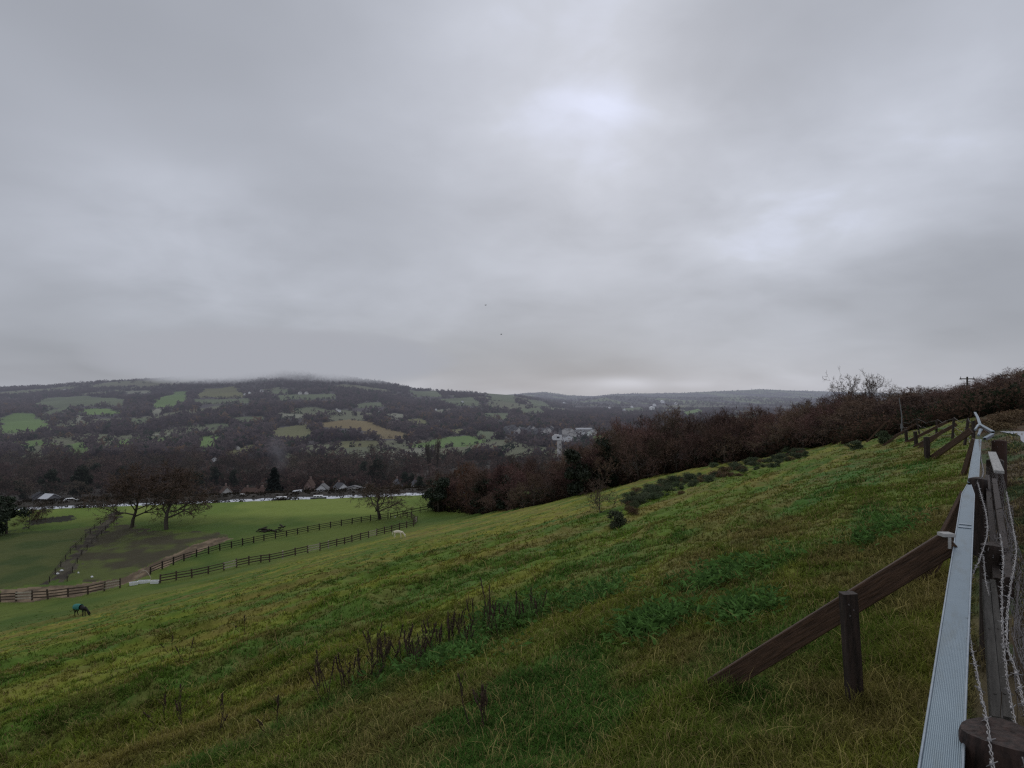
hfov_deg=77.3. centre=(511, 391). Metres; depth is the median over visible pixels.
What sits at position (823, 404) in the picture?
bare tree
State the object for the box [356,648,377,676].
dead weed
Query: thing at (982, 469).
barbed wire
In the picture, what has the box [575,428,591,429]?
works building
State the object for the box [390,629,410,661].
dead weed
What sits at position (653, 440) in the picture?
bare tree
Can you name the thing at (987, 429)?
bent rail
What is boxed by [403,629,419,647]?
dead weed
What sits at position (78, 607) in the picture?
horse
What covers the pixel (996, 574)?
fence board
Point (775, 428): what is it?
bare tree
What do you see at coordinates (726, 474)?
bracken clump
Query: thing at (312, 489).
garden scrub
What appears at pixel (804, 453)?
gorse bush
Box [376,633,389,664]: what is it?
dead weed
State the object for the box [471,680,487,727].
dead weed
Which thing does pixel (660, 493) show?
gorse shrub
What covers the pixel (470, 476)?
bare tree
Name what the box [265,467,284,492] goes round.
conifer
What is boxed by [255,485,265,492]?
bungalow
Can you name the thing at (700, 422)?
bare tree
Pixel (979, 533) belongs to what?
fence post
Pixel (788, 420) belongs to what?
bare tree
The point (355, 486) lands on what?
long bungalow
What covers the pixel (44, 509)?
bare bush
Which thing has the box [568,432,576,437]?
village house
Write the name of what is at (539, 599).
dead weed
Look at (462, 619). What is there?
dead weed
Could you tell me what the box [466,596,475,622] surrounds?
dead weed
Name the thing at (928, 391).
bare tree
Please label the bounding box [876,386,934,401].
bare tree
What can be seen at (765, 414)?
bare tree
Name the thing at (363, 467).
evergreen tree
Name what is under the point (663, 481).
gorse shrub
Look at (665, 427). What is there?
bare tree
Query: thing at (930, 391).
bare tree
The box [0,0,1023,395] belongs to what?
sky
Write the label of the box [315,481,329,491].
white house
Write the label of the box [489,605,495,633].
dead weed
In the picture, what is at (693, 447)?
bare tree
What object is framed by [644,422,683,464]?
bare tree
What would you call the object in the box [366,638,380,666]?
dead weed
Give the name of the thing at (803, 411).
bare tree
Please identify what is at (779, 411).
bare tree
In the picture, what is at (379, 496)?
spreading tree
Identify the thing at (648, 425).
bare tree
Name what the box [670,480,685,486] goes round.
gorse shrub
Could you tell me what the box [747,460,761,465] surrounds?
gorse shrub
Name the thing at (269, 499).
canal water
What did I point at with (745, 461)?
gorse shrub
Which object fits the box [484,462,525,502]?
bare tree
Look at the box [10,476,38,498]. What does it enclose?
bare tree
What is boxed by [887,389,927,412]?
bare tree
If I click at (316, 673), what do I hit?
dead weed
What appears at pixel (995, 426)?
bracken clump
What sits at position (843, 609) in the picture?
timber brace
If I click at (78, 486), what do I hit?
bare tree
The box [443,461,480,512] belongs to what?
russet tree
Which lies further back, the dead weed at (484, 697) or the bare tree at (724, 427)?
the bare tree at (724, 427)
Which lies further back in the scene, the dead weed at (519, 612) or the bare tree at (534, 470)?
the bare tree at (534, 470)
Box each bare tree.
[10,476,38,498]
[13,451,44,469]
[20,463,65,481]
[34,480,62,494]
[43,443,65,460]
[46,455,77,482]
[62,480,94,497]
[68,448,88,458]
[84,456,104,472]
[108,467,132,484]
[135,471,154,489]
[139,463,163,486]
[148,464,172,485]
[165,459,197,480]
[210,462,226,479]
[218,447,238,472]
[263,454,289,468]
[274,461,289,477]
[277,468,294,484]
[302,448,323,464]
[327,448,347,460]
[338,450,365,464]
[364,444,380,457]
[367,458,396,482]
[392,448,407,458]
[395,457,425,479]
[410,453,422,462]
[410,457,445,485]
[414,489,450,509]
[424,469,453,498]
[441,483,465,509]
[444,476,472,499]
[447,470,466,491]
[463,464,489,494]
[467,470,498,507]
[469,445,482,457]
[475,492,494,510]
[482,459,518,490]
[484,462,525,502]
[488,455,537,492]
[488,482,521,511]
[493,467,531,501]
[495,463,538,494]
[505,470,556,509]
[505,482,539,505]
[513,466,545,496]
[516,460,543,490]
[519,457,549,491]
[523,457,545,482]
[529,458,570,496]
[537,470,569,498]
[545,443,595,495]
[546,456,585,493]
[548,468,598,491]
[554,438,624,479]
[555,446,612,491]
[577,428,627,473]
[582,444,621,486]
[585,425,606,448]
[593,426,649,475]
[594,417,642,477]
[596,421,641,473]
[606,424,641,477]
[609,414,664,470]
[612,445,645,482]
[615,424,666,476]
[617,430,662,479]
[618,426,647,468]
[625,402,684,433]
[625,415,677,471]
[630,432,672,469]
[638,438,677,475]
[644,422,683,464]
[645,429,686,465]
[649,413,699,467]
[656,433,699,470]
[662,415,696,462]
[663,417,712,458]
[667,414,710,459]
[676,405,739,451]
[679,431,719,466]
[687,420,724,455]
[694,408,752,454]
[699,410,735,457]
[702,420,737,464]
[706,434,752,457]
[724,407,765,458]
[729,418,760,453]
[731,403,773,441]
[741,424,782,453]
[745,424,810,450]
[751,408,776,449]
[753,411,786,449]
[754,409,782,437]
[758,407,814,441]
[759,403,785,421]
[767,411,788,441]
[774,415,815,445]
[775,400,820,424]
[776,395,812,422]
[777,404,815,437]
[778,414,832,448]
[788,406,830,446]
[795,390,842,422]
[801,400,851,443]
[808,403,832,429]
[811,395,886,434]
[813,401,834,429]
[814,391,870,443]
[820,392,853,421]
[822,368,867,397]
[822,393,852,424]
[837,391,889,423]
[840,393,884,416]
[852,399,938,422]
[854,400,897,425]
[857,391,888,403]
[859,369,890,400]
[862,383,900,400]
[874,395,930,419]
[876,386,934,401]
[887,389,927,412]
[891,388,950,414]
[893,385,938,402]
[916,387,952,400]
[917,386,944,404]
[918,390,960,409]
[920,390,955,407]
[922,384,960,395]
[933,383,988,398]
[935,388,968,406]
[950,372,1004,389]
[960,382,1005,396]
[970,374,1019,397]
[973,376,1023,398]
[979,371,1019,391]
[992,366,1021,380]
[993,373,1022,385]
[995,372,1023,386]
[1000,373,1023,385]
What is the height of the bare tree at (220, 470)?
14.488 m
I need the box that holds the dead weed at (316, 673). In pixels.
[312,650,327,690]
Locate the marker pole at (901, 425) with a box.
[899,398,902,434]
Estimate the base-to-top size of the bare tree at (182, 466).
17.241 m
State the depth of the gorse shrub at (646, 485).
58.26 m
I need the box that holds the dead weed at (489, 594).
[480,577,493,629]
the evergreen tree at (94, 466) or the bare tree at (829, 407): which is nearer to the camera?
the bare tree at (829, 407)
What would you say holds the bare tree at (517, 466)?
on the ground at (32, 557)
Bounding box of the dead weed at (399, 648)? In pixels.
[397,640,418,662]
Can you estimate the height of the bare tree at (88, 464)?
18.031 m
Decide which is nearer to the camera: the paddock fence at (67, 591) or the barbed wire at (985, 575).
the barbed wire at (985, 575)
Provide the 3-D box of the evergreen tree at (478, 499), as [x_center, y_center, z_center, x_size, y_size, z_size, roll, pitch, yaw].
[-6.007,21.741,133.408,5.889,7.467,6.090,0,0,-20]
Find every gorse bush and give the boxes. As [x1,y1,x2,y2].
[802,450,808,456]
[844,440,863,449]
[875,430,893,443]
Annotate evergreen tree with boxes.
[0,495,32,533]
[12,480,31,498]
[37,468,60,493]
[69,464,93,496]
[88,462,102,480]
[207,466,221,483]
[229,469,238,486]
[359,461,366,475]
[364,465,376,477]
[372,458,386,482]
[400,471,408,483]
[407,473,415,484]
[414,476,424,487]
[421,477,449,511]
[468,478,495,513]
[492,475,523,508]
[563,449,591,496]
[585,437,618,487]
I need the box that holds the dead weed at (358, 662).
[339,656,360,685]
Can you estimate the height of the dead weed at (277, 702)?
0.475 m
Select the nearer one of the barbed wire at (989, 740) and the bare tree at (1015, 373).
the barbed wire at (989, 740)
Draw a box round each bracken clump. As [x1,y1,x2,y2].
[627,506,640,514]
[631,487,642,491]
[717,467,727,472]
[721,471,735,476]
[969,417,1000,427]
[975,420,1019,432]
[985,411,1008,419]
[987,413,1023,425]
[997,408,1023,416]
[1002,409,1023,417]
[1013,411,1023,420]
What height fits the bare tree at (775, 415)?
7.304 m
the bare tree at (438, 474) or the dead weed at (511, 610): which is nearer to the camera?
the dead weed at (511, 610)
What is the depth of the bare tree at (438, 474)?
150.77 m
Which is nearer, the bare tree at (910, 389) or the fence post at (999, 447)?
the fence post at (999, 447)
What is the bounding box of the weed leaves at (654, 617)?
[339,503,939,692]
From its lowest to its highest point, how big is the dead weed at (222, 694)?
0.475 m
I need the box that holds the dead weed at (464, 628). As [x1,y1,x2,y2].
[460,620,472,639]
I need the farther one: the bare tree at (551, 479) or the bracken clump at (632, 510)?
the bare tree at (551, 479)
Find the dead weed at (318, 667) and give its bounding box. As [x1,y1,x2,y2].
[314,653,327,692]
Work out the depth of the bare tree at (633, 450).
122.44 m
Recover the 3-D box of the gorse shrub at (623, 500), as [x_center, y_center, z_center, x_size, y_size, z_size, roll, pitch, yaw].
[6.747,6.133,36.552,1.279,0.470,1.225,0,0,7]
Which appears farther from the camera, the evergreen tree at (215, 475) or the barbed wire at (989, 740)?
the evergreen tree at (215, 475)
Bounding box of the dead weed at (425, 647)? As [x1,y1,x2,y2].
[411,640,427,665]
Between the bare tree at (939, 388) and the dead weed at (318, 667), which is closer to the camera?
the dead weed at (318, 667)
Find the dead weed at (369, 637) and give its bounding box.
[364,631,372,649]
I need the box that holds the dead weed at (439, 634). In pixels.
[432,626,450,643]
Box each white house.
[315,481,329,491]
[333,480,347,489]
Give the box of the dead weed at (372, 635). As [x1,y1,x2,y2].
[362,623,382,649]
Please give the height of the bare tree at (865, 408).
4.991 m
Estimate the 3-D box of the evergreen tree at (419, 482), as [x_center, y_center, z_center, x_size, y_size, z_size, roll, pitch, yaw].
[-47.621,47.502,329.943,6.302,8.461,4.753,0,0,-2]
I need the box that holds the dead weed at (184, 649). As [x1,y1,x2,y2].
[175,637,193,661]
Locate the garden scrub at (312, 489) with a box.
[5,481,415,501]
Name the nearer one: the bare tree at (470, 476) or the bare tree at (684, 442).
the bare tree at (684, 442)
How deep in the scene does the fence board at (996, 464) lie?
9.71 m
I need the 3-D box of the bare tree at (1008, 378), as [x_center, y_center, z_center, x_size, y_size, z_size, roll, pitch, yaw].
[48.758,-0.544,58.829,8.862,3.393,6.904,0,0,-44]
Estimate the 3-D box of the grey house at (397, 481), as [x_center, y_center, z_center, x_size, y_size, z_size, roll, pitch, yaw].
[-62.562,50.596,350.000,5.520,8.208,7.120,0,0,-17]
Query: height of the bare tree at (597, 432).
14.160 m
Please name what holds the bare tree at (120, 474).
on the ground at (32, 557)
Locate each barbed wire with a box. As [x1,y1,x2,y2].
[966,482,997,767]
[979,439,984,476]
[981,556,990,595]
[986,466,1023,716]
[997,534,1017,723]
[1002,492,1023,714]
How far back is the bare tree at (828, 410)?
76.35 m
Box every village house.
[507,427,513,433]
[513,427,519,433]
[562,428,568,434]
[562,434,571,441]
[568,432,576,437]
[583,430,591,435]
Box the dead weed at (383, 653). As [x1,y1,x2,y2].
[373,641,391,668]
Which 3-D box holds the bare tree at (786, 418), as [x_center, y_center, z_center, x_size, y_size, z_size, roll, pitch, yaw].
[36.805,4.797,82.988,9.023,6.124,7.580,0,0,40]
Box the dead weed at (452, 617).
[447,609,455,640]
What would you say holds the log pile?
on the ground at (32, 557)
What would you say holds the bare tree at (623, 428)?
on the ground at (32, 557)
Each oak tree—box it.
[76,461,182,527]
[124,458,223,529]
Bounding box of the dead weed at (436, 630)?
[425,628,438,646]
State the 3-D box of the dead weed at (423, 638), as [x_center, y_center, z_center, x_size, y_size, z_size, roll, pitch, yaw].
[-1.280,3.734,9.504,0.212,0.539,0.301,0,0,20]
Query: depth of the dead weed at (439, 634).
9.56 m
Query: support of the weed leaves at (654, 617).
on the ground at (32, 557)
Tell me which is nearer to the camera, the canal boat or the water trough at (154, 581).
the water trough at (154, 581)
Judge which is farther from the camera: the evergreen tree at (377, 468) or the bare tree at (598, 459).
the evergreen tree at (377, 468)
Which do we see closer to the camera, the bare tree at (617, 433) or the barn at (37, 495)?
the bare tree at (617, 433)
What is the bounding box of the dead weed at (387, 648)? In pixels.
[380,640,391,673]
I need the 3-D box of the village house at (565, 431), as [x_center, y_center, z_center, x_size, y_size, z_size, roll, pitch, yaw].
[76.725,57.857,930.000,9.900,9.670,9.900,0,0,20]
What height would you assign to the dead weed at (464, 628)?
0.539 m
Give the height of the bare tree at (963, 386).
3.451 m
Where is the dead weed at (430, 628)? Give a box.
[421,622,436,640]
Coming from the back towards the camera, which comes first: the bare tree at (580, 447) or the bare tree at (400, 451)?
the bare tree at (400, 451)
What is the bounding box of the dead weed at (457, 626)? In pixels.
[455,619,473,644]
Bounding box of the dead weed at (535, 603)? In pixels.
[530,587,542,618]
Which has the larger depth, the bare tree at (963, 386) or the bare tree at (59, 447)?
the bare tree at (59, 447)
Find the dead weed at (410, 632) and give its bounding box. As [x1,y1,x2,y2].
[404,624,414,649]
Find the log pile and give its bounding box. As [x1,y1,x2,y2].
[256,524,285,532]
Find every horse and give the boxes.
[72,604,90,615]
[392,530,405,537]
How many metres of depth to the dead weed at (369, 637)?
10.70 m
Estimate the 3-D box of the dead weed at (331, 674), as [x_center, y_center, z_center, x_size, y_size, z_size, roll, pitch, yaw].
[-2.471,3.777,8.337,0.343,0.530,0.120,0,0,-16]
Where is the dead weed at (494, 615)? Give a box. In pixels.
[488,597,498,634]
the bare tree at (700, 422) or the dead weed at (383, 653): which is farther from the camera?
the bare tree at (700, 422)
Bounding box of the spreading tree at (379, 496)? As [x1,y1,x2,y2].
[350,477,415,518]
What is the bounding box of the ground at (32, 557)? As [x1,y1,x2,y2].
[0,371,1023,767]
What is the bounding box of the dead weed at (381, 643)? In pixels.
[378,641,397,667]
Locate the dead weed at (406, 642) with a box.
[405,637,417,656]
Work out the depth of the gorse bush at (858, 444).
42.07 m
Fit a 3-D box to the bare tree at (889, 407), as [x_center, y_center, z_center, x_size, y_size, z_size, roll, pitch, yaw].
[37.936,2.327,63.478,8.591,3.218,6.693,0,0,-40]
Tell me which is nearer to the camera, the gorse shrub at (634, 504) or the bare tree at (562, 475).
the gorse shrub at (634, 504)
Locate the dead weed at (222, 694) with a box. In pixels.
[218,693,229,732]
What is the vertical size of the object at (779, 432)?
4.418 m
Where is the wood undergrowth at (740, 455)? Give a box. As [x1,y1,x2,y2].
[433,406,866,514]
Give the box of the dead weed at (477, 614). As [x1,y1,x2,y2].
[468,604,486,630]
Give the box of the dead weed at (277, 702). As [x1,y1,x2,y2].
[256,694,279,732]
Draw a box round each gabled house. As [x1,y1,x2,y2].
[219,483,232,494]
[303,477,315,491]
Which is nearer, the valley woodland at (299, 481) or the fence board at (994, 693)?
the fence board at (994, 693)
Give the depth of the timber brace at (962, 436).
22.38 m
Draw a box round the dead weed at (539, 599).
[529,589,546,612]
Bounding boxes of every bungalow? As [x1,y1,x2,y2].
[240,485,258,493]
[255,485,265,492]
[343,485,363,489]
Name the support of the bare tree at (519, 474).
on the ground at (32, 557)
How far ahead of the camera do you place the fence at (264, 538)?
114.69 m
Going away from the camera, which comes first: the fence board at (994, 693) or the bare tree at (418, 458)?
the fence board at (994, 693)
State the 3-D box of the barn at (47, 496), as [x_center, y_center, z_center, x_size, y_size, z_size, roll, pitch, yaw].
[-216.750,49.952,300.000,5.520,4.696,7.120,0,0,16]
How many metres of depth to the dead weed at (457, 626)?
9.41 m
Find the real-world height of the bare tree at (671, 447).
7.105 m
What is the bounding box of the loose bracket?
[974,424,982,435]
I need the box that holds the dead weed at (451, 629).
[446,611,462,639]
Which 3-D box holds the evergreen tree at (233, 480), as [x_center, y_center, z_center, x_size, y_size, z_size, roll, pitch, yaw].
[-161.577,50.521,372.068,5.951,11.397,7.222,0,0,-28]
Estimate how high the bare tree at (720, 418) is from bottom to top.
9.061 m
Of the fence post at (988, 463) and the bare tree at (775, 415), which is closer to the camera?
the fence post at (988, 463)
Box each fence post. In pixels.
[958,717,1023,767]
[968,477,987,561]
[979,542,1008,663]
[986,459,1003,515]
[991,440,1006,487]
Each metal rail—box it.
[917,484,974,767]
[967,439,981,484]
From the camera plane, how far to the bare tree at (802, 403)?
96.17 m
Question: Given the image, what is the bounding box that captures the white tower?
[552,428,561,455]
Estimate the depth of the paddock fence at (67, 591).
83.58 m
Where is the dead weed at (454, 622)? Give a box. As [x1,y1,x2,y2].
[446,613,459,639]
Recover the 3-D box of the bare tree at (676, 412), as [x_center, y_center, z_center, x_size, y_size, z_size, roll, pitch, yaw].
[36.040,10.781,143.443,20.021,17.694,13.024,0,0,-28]
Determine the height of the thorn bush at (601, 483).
2.590 m
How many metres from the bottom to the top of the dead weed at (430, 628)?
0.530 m
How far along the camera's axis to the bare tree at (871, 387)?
83.54 m
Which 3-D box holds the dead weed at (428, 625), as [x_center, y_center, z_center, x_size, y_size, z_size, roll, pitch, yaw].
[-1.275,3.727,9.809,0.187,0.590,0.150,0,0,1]
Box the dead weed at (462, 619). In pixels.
[447,608,465,635]
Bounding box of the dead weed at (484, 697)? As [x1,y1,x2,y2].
[457,673,488,724]
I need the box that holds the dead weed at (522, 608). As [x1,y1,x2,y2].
[515,592,530,623]
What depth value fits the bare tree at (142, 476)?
333.23 m
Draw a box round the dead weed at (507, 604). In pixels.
[498,602,508,625]
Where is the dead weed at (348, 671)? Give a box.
[335,654,355,691]
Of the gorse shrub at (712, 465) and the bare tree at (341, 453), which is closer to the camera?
the gorse shrub at (712, 465)
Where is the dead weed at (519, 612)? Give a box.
[514,602,522,627]
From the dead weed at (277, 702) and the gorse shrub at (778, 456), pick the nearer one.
the dead weed at (277, 702)
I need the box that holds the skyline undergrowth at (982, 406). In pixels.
[825,373,1023,444]
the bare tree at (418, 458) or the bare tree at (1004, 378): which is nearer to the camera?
the bare tree at (1004, 378)
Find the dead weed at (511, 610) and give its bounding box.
[503,599,519,622]
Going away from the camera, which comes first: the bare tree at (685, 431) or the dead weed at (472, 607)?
the dead weed at (472, 607)
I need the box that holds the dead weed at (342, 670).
[338,652,345,687]
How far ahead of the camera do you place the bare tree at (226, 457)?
469.90 m
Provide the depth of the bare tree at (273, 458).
470.13 m
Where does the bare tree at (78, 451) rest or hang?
on the ground at (32, 557)
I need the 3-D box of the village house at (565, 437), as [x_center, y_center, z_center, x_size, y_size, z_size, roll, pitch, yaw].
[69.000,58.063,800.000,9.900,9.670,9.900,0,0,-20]
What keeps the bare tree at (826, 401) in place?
on the ground at (32, 557)
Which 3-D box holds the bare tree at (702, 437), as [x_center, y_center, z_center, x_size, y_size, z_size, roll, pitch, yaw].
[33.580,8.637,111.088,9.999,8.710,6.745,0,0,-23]
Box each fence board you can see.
[982,579,1002,718]
[985,475,1001,597]
[988,452,1003,473]
[990,579,1012,721]
[992,478,1013,598]
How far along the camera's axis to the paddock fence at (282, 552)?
100.03 m
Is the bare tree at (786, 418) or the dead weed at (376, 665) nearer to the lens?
the dead weed at (376, 665)
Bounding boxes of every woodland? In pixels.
[0,369,867,459]
[0,446,623,495]
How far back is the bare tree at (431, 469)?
345.78 m
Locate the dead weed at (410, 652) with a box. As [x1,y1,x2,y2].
[406,632,414,658]
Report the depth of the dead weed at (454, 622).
10.42 m
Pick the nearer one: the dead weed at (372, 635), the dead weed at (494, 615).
the dead weed at (494, 615)
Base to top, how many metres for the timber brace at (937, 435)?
1.085 m
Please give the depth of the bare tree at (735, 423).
101.42 m
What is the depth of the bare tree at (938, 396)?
67.04 m
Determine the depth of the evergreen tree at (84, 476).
329.52 m
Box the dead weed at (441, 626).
[426,623,446,650]
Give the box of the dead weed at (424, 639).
[409,631,428,659]
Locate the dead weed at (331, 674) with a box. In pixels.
[309,659,335,699]
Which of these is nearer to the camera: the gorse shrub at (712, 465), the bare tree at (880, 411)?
the bare tree at (880, 411)
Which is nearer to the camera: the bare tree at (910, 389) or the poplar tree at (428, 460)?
the bare tree at (910, 389)
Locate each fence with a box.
[0,578,120,601]
[49,513,110,582]
[67,510,125,581]
[150,513,388,574]
[159,510,417,582]
[390,506,427,517]
[896,417,974,444]
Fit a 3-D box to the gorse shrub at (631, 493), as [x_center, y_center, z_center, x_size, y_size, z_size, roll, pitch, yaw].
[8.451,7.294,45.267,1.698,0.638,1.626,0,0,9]
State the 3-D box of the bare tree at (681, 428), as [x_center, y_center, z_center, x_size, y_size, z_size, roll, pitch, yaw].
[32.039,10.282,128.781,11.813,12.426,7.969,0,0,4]
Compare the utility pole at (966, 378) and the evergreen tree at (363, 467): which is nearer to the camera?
the utility pole at (966, 378)
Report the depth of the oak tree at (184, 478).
126.63 m
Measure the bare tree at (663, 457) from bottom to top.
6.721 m
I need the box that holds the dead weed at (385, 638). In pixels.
[384,624,403,653]
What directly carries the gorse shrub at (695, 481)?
on the ground at (32, 557)
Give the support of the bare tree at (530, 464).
on the ground at (32, 557)
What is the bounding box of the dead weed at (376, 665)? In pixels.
[369,647,384,677]
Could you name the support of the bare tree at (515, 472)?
on the ground at (32, 557)
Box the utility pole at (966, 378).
[960,377,974,387]
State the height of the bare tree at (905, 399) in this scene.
4.226 m
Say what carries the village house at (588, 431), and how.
on the ground at (32, 557)
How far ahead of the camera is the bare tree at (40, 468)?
393.03 m
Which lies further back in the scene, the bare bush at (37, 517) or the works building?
the works building
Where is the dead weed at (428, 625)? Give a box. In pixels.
[422,616,431,639]
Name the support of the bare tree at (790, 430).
on the ground at (32, 557)
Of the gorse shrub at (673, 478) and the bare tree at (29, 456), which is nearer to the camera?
the gorse shrub at (673, 478)
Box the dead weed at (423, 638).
[417,623,434,649]
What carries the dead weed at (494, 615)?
on the ground at (32, 557)
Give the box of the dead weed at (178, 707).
[173,684,189,724]
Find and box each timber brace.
[704,531,956,702]
[866,421,886,441]
[882,426,910,445]
[904,420,947,442]
[913,423,957,446]
[914,491,975,582]
[917,429,944,448]
[923,428,972,459]
[961,438,974,474]
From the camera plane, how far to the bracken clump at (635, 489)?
74.39 m
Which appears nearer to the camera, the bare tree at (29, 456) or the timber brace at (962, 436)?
the timber brace at (962, 436)
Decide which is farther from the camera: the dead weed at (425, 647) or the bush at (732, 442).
the bush at (732, 442)
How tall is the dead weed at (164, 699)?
0.475 m
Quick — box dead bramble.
[985,465,1023,722]
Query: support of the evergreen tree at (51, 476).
on the ground at (32, 557)
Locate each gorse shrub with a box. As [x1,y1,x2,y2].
[619,496,630,503]
[620,490,640,497]
[629,501,640,507]
[632,496,649,503]
[643,483,656,488]
[647,491,662,498]
[648,484,661,491]
[654,490,664,495]
[659,478,671,483]
[659,485,679,491]
[666,475,682,481]
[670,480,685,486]
[678,472,696,479]
[682,474,695,479]
[687,479,699,485]
[702,474,718,481]
[708,462,718,467]
[739,459,750,464]
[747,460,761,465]
[761,457,774,461]
[764,462,777,467]
[773,454,785,458]
[773,459,783,462]
[782,446,791,451]
[791,448,803,452]
[791,453,802,457]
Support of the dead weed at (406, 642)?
on the ground at (32, 557)
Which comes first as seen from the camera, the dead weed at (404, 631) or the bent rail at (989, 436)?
the dead weed at (404, 631)
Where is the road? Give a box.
[1001,431,1023,441]
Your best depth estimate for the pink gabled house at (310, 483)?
327.15 m
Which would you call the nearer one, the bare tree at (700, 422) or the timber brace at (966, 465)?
the timber brace at (966, 465)
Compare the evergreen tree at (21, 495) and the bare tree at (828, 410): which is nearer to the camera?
the bare tree at (828, 410)
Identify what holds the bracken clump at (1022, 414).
on the ground at (32, 557)
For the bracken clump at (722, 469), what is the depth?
58.81 m
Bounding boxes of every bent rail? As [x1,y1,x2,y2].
[974,412,994,432]
[983,433,993,440]
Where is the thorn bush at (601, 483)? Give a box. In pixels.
[581,474,622,514]
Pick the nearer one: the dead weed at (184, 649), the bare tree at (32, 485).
the dead weed at (184, 649)
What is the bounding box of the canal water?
[18,492,423,509]
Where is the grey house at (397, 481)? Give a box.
[392,476,402,486]
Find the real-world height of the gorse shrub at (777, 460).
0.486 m
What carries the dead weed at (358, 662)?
on the ground at (32, 557)
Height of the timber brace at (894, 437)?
1.433 m
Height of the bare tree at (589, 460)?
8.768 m
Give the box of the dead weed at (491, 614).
[486,600,495,634]
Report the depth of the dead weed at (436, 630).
9.56 m
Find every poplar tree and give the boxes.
[423,443,432,473]
[433,437,441,474]
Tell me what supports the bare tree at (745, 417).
on the ground at (32, 557)
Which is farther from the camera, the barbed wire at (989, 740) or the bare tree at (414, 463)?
the bare tree at (414, 463)
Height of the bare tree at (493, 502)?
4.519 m
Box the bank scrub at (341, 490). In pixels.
[1,485,431,508]
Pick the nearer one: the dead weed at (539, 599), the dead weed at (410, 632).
the dead weed at (410, 632)
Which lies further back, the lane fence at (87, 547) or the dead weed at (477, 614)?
the lane fence at (87, 547)
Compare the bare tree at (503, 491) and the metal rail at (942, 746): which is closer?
the metal rail at (942, 746)
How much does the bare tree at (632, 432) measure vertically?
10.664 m
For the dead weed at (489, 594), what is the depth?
10.28 m
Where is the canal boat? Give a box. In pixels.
[310,495,325,498]
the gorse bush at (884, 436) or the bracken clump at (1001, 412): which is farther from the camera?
the gorse bush at (884, 436)
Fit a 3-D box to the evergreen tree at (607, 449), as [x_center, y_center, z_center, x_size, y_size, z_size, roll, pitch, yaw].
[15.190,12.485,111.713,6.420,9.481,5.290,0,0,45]
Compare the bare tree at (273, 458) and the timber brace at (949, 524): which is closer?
the timber brace at (949, 524)
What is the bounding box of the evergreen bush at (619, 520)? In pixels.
[606,510,629,529]
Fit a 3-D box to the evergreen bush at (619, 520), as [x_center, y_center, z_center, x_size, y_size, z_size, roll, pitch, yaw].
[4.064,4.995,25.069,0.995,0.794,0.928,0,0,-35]
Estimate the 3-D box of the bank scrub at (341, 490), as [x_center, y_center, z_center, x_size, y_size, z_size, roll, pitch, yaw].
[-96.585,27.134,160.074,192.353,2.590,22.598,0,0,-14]
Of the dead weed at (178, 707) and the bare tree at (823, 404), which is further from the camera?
the bare tree at (823, 404)
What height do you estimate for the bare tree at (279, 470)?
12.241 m
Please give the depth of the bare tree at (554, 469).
113.81 m
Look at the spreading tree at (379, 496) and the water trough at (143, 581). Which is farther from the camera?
the spreading tree at (379, 496)
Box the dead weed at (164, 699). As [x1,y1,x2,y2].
[143,694,168,724]
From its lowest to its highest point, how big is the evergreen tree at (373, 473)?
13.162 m
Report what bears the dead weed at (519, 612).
on the ground at (32, 557)
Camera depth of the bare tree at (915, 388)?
85.45 m
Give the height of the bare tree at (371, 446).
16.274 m
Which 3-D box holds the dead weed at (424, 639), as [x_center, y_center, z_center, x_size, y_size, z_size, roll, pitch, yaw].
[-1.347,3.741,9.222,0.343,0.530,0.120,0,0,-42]
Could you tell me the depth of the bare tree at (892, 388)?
83.81 m
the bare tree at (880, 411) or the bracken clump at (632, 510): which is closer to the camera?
the bracken clump at (632, 510)
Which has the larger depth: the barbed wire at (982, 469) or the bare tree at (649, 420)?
the bare tree at (649, 420)
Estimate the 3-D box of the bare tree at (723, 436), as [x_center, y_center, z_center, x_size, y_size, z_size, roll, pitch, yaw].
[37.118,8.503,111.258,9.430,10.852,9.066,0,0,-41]
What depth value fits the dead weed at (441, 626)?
9.55 m
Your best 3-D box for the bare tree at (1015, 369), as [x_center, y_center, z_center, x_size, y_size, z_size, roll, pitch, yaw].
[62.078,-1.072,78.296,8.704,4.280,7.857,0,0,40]
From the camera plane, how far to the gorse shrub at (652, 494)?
37.33 m
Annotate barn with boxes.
[31,491,43,500]
[38,493,60,500]
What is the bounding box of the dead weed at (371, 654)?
[359,649,374,680]
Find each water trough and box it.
[129,581,137,585]
[138,580,150,583]
[150,580,158,583]
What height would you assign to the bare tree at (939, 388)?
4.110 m
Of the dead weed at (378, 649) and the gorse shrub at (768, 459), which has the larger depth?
the gorse shrub at (768, 459)
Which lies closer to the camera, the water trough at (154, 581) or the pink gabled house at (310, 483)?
the water trough at (154, 581)
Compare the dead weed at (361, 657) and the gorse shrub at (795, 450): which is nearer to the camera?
the dead weed at (361, 657)
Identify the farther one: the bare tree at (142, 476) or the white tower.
the white tower
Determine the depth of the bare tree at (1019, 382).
54.42 m
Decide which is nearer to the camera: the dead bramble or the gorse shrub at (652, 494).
the dead bramble
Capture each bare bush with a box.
[10,506,51,528]
[31,501,53,518]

